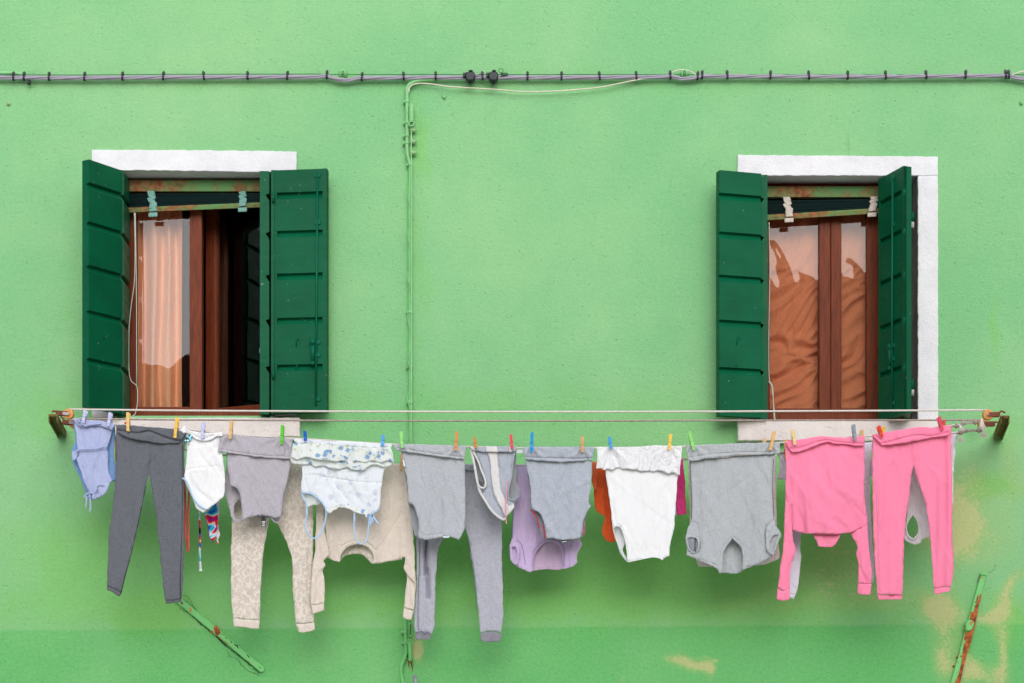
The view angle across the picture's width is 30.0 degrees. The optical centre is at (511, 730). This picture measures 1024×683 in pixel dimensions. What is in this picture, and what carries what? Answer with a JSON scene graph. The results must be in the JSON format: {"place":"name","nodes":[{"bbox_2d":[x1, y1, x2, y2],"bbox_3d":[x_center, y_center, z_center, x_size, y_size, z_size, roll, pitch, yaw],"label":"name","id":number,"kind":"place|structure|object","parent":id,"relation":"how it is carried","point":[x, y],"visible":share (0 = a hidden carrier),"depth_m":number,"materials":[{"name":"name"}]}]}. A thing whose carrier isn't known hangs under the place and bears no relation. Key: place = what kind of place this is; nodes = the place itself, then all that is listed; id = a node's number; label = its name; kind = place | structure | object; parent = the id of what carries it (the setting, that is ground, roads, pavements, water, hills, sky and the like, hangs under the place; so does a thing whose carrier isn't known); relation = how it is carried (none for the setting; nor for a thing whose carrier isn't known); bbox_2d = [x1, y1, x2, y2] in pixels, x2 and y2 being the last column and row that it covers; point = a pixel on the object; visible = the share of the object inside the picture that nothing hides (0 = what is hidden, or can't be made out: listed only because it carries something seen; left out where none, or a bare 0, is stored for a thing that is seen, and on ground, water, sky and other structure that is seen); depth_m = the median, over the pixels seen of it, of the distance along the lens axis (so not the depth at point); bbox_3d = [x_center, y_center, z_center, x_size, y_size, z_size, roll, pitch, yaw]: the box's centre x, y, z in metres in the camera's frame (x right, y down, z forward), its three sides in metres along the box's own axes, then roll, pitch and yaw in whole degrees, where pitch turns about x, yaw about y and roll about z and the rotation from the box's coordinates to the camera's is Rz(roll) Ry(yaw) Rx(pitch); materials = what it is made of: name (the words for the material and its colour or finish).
{"place":"outdoors","nodes":[
{"label":"outdoors","id":0,"kind":"place"},
{"label":"pavement","id":1,"kind":"structure","parent":0,"visible":0},
{"bbox_2d":[0,0,1023,682],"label":"green house","id":2,"kind":"structure","parent":1,"relation":"on","point":[598,248],"depth_m":9.00,"materials":[{"name":"paint"}]},
{"bbox_2d":[0,71,21,75],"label":"conduit stub","id":3,"kind":"object","parent":2,"relation":"attached to","point":[5,72],"visible":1,"depth_m":8.98,"materials":[{"name":"green plastic"}]},
{"bbox_2d":[48,414,65,437],"bbox_3d":[-2.085,-1.397,8.775,0.042,0.039,0.460,0,0,-8],"label":"line bracket","id":4,"kind":"object","parent":2,"relation":"attached to","point":[56,424],"visible":1,"depth_m":8.73,"materials":[{"name":"wood"}]},
{"bbox_2d":[51,409,73,419],"bbox_3d":[-2.025,-1.427,8.620,0.102,0.047,0.029,0,0,0],"label":"pulley","id":5,"kind":"object","parent":4,"relation":"attached to","point":[67,414],"visible":1,"depth_m":8.61,"materials":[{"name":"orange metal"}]},
{"bbox_2d":[60,416,73,428],"bbox_3d":[-2.021,-1.410,8.739,0.088,0.057,0.029,0,0,0],"label":"pulley","id":6,"kind":"object","parent":4,"relation":"attached to","point":[68,422],"visible":0.73,"depth_m":8.73,"materials":[{"name":"brown metal"}]},
{"bbox_2d":[138,211,181,406],"bbox_3d":[-1.708,-2.084,9.238,0.240,1.080,0.085,0,0,0],"label":"curtain","id":7,"kind":"object","parent":2,"relation":"hanging from","point":[160,310],"visible":0.83,"depth_m":9.24,"materials":[{"name":"white fabric"}]},
{"bbox_2d":[92,150,300,437],"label":"window","id":8,"kind":"structure","parent":2,"relation":"in","point":[217,193],"depth_m":9.14,"materials":[{"name":"brown paint"}]},
{"bbox_2d":[177,596,264,673],"bbox_3d":[-1.375,-0.449,8.991,0.423,0.378,0.019,0,0,0],"label":"anchor bar","id":9,"kind":"object","parent":2,"relation":"attached to","point":[203,620],"visible":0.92,"depth_m":8.98,"materials":[{"name":"green metal"}]},
{"bbox_2d":[338,69,347,77],"bbox_3d":[-0.795,-3.087,8.983,0.044,0.044,0.036,0,0,0],"label":"wall hook","id":10,"kind":"object","parent":2,"relation":"attached to","point":[343,71],"depth_m":8.97,"materials":[{"name":"green metal"}]},
{"bbox_2d":[0,73,1023,82],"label":"cable bundle","id":11,"kind":"object","parent":10,"relation":"attached to","point":[479,77],"visible":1,"depth_m":8.97,"materials":[{"name":"grey plastic"}]},
{"bbox_2d":[463,70,480,84],"bbox_3d":[-0.187,-3.061,8.959,0.085,0.065,0.053,0,0,0],"label":"cable connector","id":12,"kind":"object","parent":11,"relation":"attached to","point":[470,75],"visible":1,"depth_m":8.94,"materials":[{"name":"black plastic"}]},
{"bbox_2d":[486,68,507,84],"bbox_3d":[-0.069,-3.065,8.959,0.104,0.074,0.053,0,0,0],"label":"cable connector","id":13,"kind":"object","parent":11,"relation":"attached to","point":[492,76],"visible":1,"depth_m":8.94,"materials":[{"name":"black plastic"}]},
{"bbox_2d":[408,69,695,91],"bbox_3d":[0.190,-3.049,8.970,1.353,0.110,0.006,0,0,0],"label":"white cable","id":14,"kind":"object","parent":11,"relation":"attached to","point":[535,91],"visible":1,"depth_m":8.97,"materials":[{"name":"white plastic"}]},
{"bbox_2d":[406,620,412,670],"bbox_3d":[-0.480,-0.396,8.978,0.033,0.243,0.043,0,0,0],"label":"iron eye rod","id":15,"kind":"object","parent":2,"relation":"attached to","point":[409,644],"visible":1,"depth_m":8.96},
{"bbox_2d":[408,104,414,126],"bbox_3d":[-0.471,-2.884,8.965,0.034,0.108,0.022,0,0,0],"label":"iron eye rod","id":16,"kind":"object","parent":2,"relation":"attached to","point":[411,113],"visible":1,"depth_m":8.96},
{"bbox_2d":[399,79,434,682],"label":"conduit","id":17,"kind":"object","parent":2,"relation":"attached to","point":[409,367],"visible":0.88,"depth_m":8.97,"materials":[{"name":"paint"}]},
{"bbox_2d":[69,408,986,448],"bbox_3d":[0.072,-1.362,8.617,4.144,0.183,0.032,0,0,0],"label":"clothesline","id":18,"kind":"object","parent":2,"relation":"attached to","point":[974,422],"visible":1,"depth_m":8.62,"materials":[{"name":"white fabric"}]},
{"bbox_2d":[82,410,87,422],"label":"clothespin","id":19,"kind":"object","parent":18,"relation":"attached to","point":[85,414],"visible":1,"depth_m":8.58,"materials":[{"name":"purple plastic"}]},
{"bbox_2d":[72,417,115,511],"bbox_3d":[-1.888,-1.197,8.621,0.203,0.429,0.060,0,0,0],"label":"romper","id":20,"kind":"object","parent":18,"relation":"hanging from","point":[93,459],"visible":1,"depth_m":8.61,"materials":[{"name":"blue fabric"}]},
{"bbox_2d":[107,412,112,425],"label":"clothespin","id":21,"kind":"object","parent":18,"relation":"attached to","point":[110,416],"visible":1,"depth_m":8.58,"materials":[{"name":"purple plastic"}]},
{"bbox_2d":[126,412,130,431],"bbox_3d":[-1.724,-1.388,8.598,0.017,0.083,0.038,0,0,0],"label":"clothespin","id":22,"kind":"object","parent":18,"relation":"attached to","point":[128,419],"visible":1,"depth_m":8.58,"materials":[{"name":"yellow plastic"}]},
{"bbox_2d":[107,425,185,603],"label":"leggings","id":23,"kind":"object","parent":18,"relation":"hanging from","point":[156,455],"visible":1,"depth_m":8.62,"materials":[{"name":"grey fabric"}]},
{"bbox_2d":[173,417,179,437],"bbox_3d":[-1.509,-1.361,8.598,0.023,0.092,0.038,0,0,0],"label":"clothespin","id":24,"kind":"object","parent":18,"relation":"attached to","point":[176,426],"visible":1,"depth_m":8.58,"materials":[{"name":"yellow plastic"}]},
{"bbox_2d":[180,426,224,512],"bbox_3d":[-1.393,-1.178,8.615,0.204,0.392,0.027,0,0,0],"label":"swimsuit","id":25,"kind":"object","parent":18,"relation":"hanging from","point":[204,476],"visible":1,"depth_m":8.62,"materials":[{"name":"white fabric"}]},
{"bbox_2d":[201,422,205,438],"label":"clothespin","id":26,"kind":"object","parent":18,"relation":"attached to","point":[203,424],"visible":1,"depth_m":8.58,"materials":[{"name":"purple plastic"}]},
{"bbox_2d":[229,421,233,438],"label":"clothespin","id":27,"kind":"object","parent":18,"relation":"attached to","point":[231,423],"visible":1,"depth_m":8.58,"materials":[{"name":"orange"}]},
{"bbox_2d":[218,434,292,525],"bbox_3d":[-1.155,-1.127,8.631,0.338,0.413,0.074,0,0,0],"label":"tank top","id":28,"kind":"object","parent":18,"relation":"hanging from","point":[256,473],"visible":1,"depth_m":8.62,"materials":[{"name":"grey fabric"}]},
{"bbox_2d":[280,425,284,443],"bbox_3d":[-1.033,-1.329,8.598,0.018,0.086,0.038,0,0,0],"label":"clothespin","id":29,"kind":"object","parent":18,"relation":"attached to","point":[282,433],"visible":1,"depth_m":8.58,"materials":[{"name":"green plastic"}]},
{"bbox_2d":[303,431,306,440],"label":"clothespin","id":30,"kind":"object","parent":18,"relation":"attached to","point":[305,435],"visible":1,"depth_m":8.58,"materials":[{"name":"blue plastic"}]},
{"bbox_2d":[290,439,393,544],"bbox_3d":[-0.764,-1.075,8.611,0.466,0.477,0.065,0,0,0],"label":"camisole","id":31,"kind":"object","parent":18,"relation":"hanging from","point":[338,474],"visible":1,"depth_m":8.61,"materials":[{"name":"white fabric"}]},
{"bbox_2d":[381,434,384,445],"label":"clothespin","id":32,"kind":"object","parent":18,"relation":"attached to","point":[382,439],"visible":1,"depth_m":8.58,"materials":[{"name":"blue plastic"}]},
{"bbox_2d":[400,431,403,447],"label":"clothespin","id":33,"kind":"object","parent":18,"relation":"attached to","point":[401,439],"visible":1,"depth_m":8.58,"materials":[{"name":"green plastic"}]},
{"bbox_2d":[394,444,466,539],"bbox_3d":[-0.368,-1.075,8.632,0.328,0.431,0.071,0,0,0],"label":"shirt","id":34,"kind":"object","parent":18,"relation":"hanging from","point":[435,477],"visible":1,"depth_m":8.62,"materials":[{"name":"grey fabric"}]},
{"bbox_2d":[454,431,458,450],"bbox_3d":[-0.250,-1.300,8.598,0.020,0.085,0.038,0,0,0],"label":"clothespin","id":35,"kind":"object","parent":18,"relation":"attached to","point":[456,441],"visible":1,"depth_m":8.58,"materials":[{"name":"orange wood"}]},
{"bbox_2d":[473,437,476,447],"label":"clothespin","id":36,"kind":"object","parent":18,"relation":"attached to","point":[474,442],"visible":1,"depth_m":8.58,"materials":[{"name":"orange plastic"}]},
{"bbox_2d":[470,446,522,523],"bbox_3d":[-0.071,-1.108,8.628,0.243,0.361,0.075,0,0,0],"label":"sleeveless top","id":37,"kind":"object","parent":18,"relation":"hanging from","point":[495,471],"visible":1,"depth_m":8.61,"materials":[{"name":"grey fabric"}]},
{"bbox_2d":[509,434,513,448],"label":"clothespin","id":38,"kind":"object","parent":18,"relation":"attached to","point":[511,441],"visible":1,"depth_m":8.58,"materials":[{"name":"red plastic"}]},
{"bbox_2d":[530,432,533,451],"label":"clothespin","id":39,"kind":"object","parent":18,"relation":"attached to","point":[531,442],"visible":1,"depth_m":8.58,"materials":[{"name":"blue plastic"}]},
{"bbox_2d":[523,446,593,542],"bbox_3d":[0.209,-1.064,8.634,0.322,0.430,0.075,0,0,0],"label":"tank top","id":40,"kind":"object","parent":18,"relation":"hanging from","point":[559,478],"visible":1,"depth_m":8.62,"materials":[{"name":"grey fabric"}]},
{"bbox_2d":[580,436,583,451],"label":"clothespin","id":41,"kind":"object","parent":18,"relation":"attached to","point":[582,444],"visible":1,"depth_m":8.58,"materials":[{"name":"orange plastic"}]},
{"bbox_2d":[608,437,612,448],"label":"clothespin","id":42,"kind":"object","parent":18,"relation":"attached to","point":[610,442],"visible":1,"depth_m":8.58,"materials":[{"name":"blue plastic"}]},
{"bbox_2d":[596,445,681,561],"bbox_3d":[0.572,-1.021,8.632,0.388,0.527,0.078,0,0,0],"label":"camisole","id":43,"kind":"object","parent":18,"relation":"hanging from","point":[642,485],"visible":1,"depth_m":8.62,"materials":[{"name":"white fabric"}]},
{"bbox_2d":[668,434,671,449],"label":"clothespin","id":44,"kind":"object","parent":18,"relation":"attached to","point":[669,441],"visible":1,"depth_m":8.58,"materials":[{"name":"yellow plastic"}]},
{"bbox_2d":[687,431,694,449],"bbox_3d":[0.807,-1.302,8.598,0.034,0.086,0.038,0,0,0],"label":"clothespin","id":45,"kind":"object","parent":18,"relation":"attached to","point":[691,440],"visible":1,"depth_m":8.58,"materials":[{"name":"green plastic"}]},
{"bbox_2d":[685,442,780,573],"bbox_3d":[0.997,-1.004,8.633,0.432,0.591,0.071,0,0,0],"label":"shirt","id":46,"kind":"object","parent":18,"relation":"hanging from","point":[732,528],"visible":1,"depth_m":8.62,"materials":[{"name":"grey fabric"}]},
{"bbox_2d":[769,431,775,449],"bbox_3d":[1.169,-1.302,8.598,0.032,0.086,0.038,0,0,0],"label":"clothespin","id":47,"kind":"object","parent":18,"relation":"attached to","point":[772,439],"visible":1,"depth_m":8.58,"materials":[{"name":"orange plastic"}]},
{"bbox_2d":[790,430,795,444],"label":"clothespin","id":48,"kind":"object","parent":18,"relation":"attached to","point":[793,436],"visible":1,"depth_m":8.58,"materials":[{"name":"yellow wood"}]},
{"bbox_2d":[777,436,871,600],"bbox_3d":[1.407,-0.957,8.604,0.431,0.744,0.056,0,0,0],"label":"sweatshirt","id":49,"kind":"object","parent":18,"relation":"hanging from","point":[825,494],"visible":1,"depth_m":8.61,"materials":[{"name":"pink fabric"}]},
{"bbox_2d":[851,424,856,440],"bbox_3d":[1.538,-1.339,8.598,0.020,0.073,0.038,0,0,0],"label":"clothespin","id":50,"kind":"object","parent":18,"relation":"attached to","point":[853,427],"visible":1,"depth_m":8.58,"materials":[{"name":"grey plastic"}]},
{"bbox_2d":[876,425,882,436],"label":"clothespin","id":51,"kind":"object","parent":18,"relation":"attached to","point":[879,429],"visible":1,"depth_m":8.58,"materials":[{"name":"red plastic"}]},
{"bbox_2d":[872,425,953,599],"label":"jogging trousers","id":52,"kind":"object","parent":18,"relation":"hanging from","point":[899,454],"visible":1,"depth_m":8.62,"materials":[{"name":"pink fabric"}]},
{"bbox_2d":[936,416,943,430],"bbox_3d":[1.925,-1.380,8.598,0.028,0.064,0.038,0,0,0],"label":"clothespin","id":53,"kind":"object","parent":18,"relation":"attached to","point":[939,421],"visible":1,"depth_m":8.58,"materials":[{"name":"red plastic"}]},
{"bbox_2d":[680,69,688,76],"bbox_3d":[0.812,-3.087,8.983,0.044,0.044,0.036,0,0,0],"label":"wall hook","id":54,"kind":"object","parent":2,"relation":"attached to","point":[684,71],"depth_m":8.97,"materials":[{"name":"green metal"}]},
{"bbox_2d":[770,215,864,408],"bbox_3d":[1.503,-2.068,9.213,0.646,1.078,0.062,0,0,0],"label":"curtain","id":55,"kind":"object","parent":2,"relation":"hanging from","point":[794,312],"visible":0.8,"depth_m":9.21,"materials":[{"name":"orange fabric"}]},
{"bbox_2d":[737,155,937,441],"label":"window","id":56,"kind":"structure","parent":2,"relation":"in","point":[827,188],"depth_m":9.07,"materials":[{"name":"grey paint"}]},
{"bbox_2d":[950,568,994,682],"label":"anchor bar","id":57,"kind":"object","parent":2,"relation":"attached to","point":[969,627],"visible":1,"depth_m":8.98,"materials":[{"name":"green metal"}]},
{"bbox_2d":[994,416,1009,439],"bbox_3d":[2.245,-1.387,8.775,0.041,0.044,0.464,0,0,10],"label":"line bracket","id":58,"kind":"object","parent":2,"relation":"attached to","point":[1002,425],"visible":1,"depth_m":8.72,"materials":[{"name":"wood"}]},
{"bbox_2d":[977,419,997,426],"bbox_3d":[2.174,-1.402,8.740,0.091,0.046,0.028,0,0,0],"label":"pulley","id":59,"kind":"object","parent":58,"relation":"attached to","point":[989,423],"visible":0.67,"depth_m":8.73,"materials":[{"name":"brown metal"}]},
{"bbox_2d":[76,418,987,465],"bbox_3d":[0.083,-1.319,8.719,4.163,0.223,0.055,0,0,0],"label":"clothesline","id":60,"kind":"object","parent":59,"relation":"attached to","point":[978,430],"visible":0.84,"depth_m":8.74,"materials":[{"name":"fabric"}]},
{"bbox_2d":[115,440,189,551],"bbox_3d":[-1.641,-1.076,8.737,0.346,0.523,0.016,0,0,2],"label":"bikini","id":61,"kind":"object","parent":60,"relation":"hanging from","point":[186,512],"visible":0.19,"depth_m":8.73,"materials":[{"name":"red fabric"}]},
{"bbox_2d":[199,500,219,570],"bbox_3d":[-1.409,-0.982,8.734,0.151,0.506,0.023,0,0,0],"label":"bikini","id":62,"kind":"object","parent":60,"relation":"hanging from","point":[211,514],"visible":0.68,"depth_m":8.73,"materials":[{"name":"multicoloured fabric"}]},
{"bbox_2d":[231,461,314,632],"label":"pyjama trousers","id":63,"kind":"object","parent":60,"relation":"hanging from","point":[249,535],"visible":0.77,"depth_m":8.74,"materials":[{"name":"beige fabric"}]},
{"bbox_2d":[310,463,415,619],"bbox_3d":[-0.679,-0.868,8.738,0.482,0.723,0.054,0,0,0],"label":"sweatshirt","id":64,"kind":"object","parent":60,"relation":"hanging from","point":[391,537],"visible":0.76,"depth_m":8.73,"materials":[{"name":"beige fabric"}]},
{"bbox_2d":[400,453,402,469],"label":"clothespin","id":65,"kind":"object","parent":60,"relation":"attached to","point":[401,464],"visible":0.86,"depth_m":8.72,"materials":[{"name":"brown wood"}]},
{"bbox_2d":[414,464,502,641],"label":"jogging trousers","id":66,"kind":"object","parent":60,"relation":"hanging from","point":[483,525],"visible":0.65,"depth_m":8.75,"materials":[{"name":"grey fabric"}]},
{"bbox_2d":[509,464,581,571],"bbox_3d":[0.156,-0.971,8.747,0.336,0.494,0.038,0,0,-3],"label":"shirt","id":67,"kind":"object","parent":60,"relation":"hanging from","point":[531,548],"visible":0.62,"depth_m":8.74,"materials":[{"name":"purple fabric"}]},
{"bbox_2d":[591,462,615,541],"bbox_3d":[0.463,-1.046,8.741,0.205,0.368,0.040,0,0,-5],"label":"shirt","id":68,"kind":"object","parent":60,"relation":"hanging from","point":[601,495],"visible":0.41,"depth_m":8.74,"materials":[{"name":"orange fabric"}]},
{"bbox_2d":[675,458,686,515],"bbox_3d":[0.749,-1.116,8.743,0.098,0.266,0.019,0,0,7],"label":"swim top","id":69,"kind":"object","parent":60,"relation":"hanging from","point":[680,503],"visible":0.47,"depth_m":8.74,"materials":[{"name":"pink fabric"}]},
{"bbox_2d":[688,455,779,566],"bbox_3d":[1.013,-1.004,8.740,0.421,0.513,0.020,0,0,0],"label":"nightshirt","id":70,"kind":"object","parent":60,"relation":"hanging from","point":[775,556],"visible":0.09,"depth_m":8.74,"materials":[{"name":"beige fabric"}]},
{"bbox_2d":[777,453,872,479],"bbox_3d":[1.433,-1.145,8.754,0.439,0.337,0.026,0,0,0],"label":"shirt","id":71,"kind":"object","parent":60,"relation":"hanging from","point":[782,469],"visible":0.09,"depth_m":8.76,"materials":[{"name":"grey fabric"}]},
{"bbox_2d":[789,442,873,598],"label":"jogging trousers","id":72,"kind":"object","parent":60,"relation":"hanging from","point":[795,572],"visible":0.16,"depth_m":8.73,"materials":[{"name":"grey fabric"}]},
{"bbox_2d":[905,432,957,544],"bbox_3d":[1.907,-1.109,8.739,0.262,0.517,0.031,0,0,0],"label":"shirt","id":73,"kind":"object","parent":60,"relation":"hanging from","point":[916,509],"visible":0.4,"depth_m":8.74,"materials":[{"name":"white fabric"}]},
{"bbox_2d":[982,409,1005,420],"bbox_3d":[2.173,-1.423,8.620,0.106,0.047,0.028,0,0,0],"label":"pulley","id":74,"kind":"object","parent":58,"relation":"attached to","point":[987,414],"visible":1,"depth_m":8.61,"materials":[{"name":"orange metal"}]}
]}

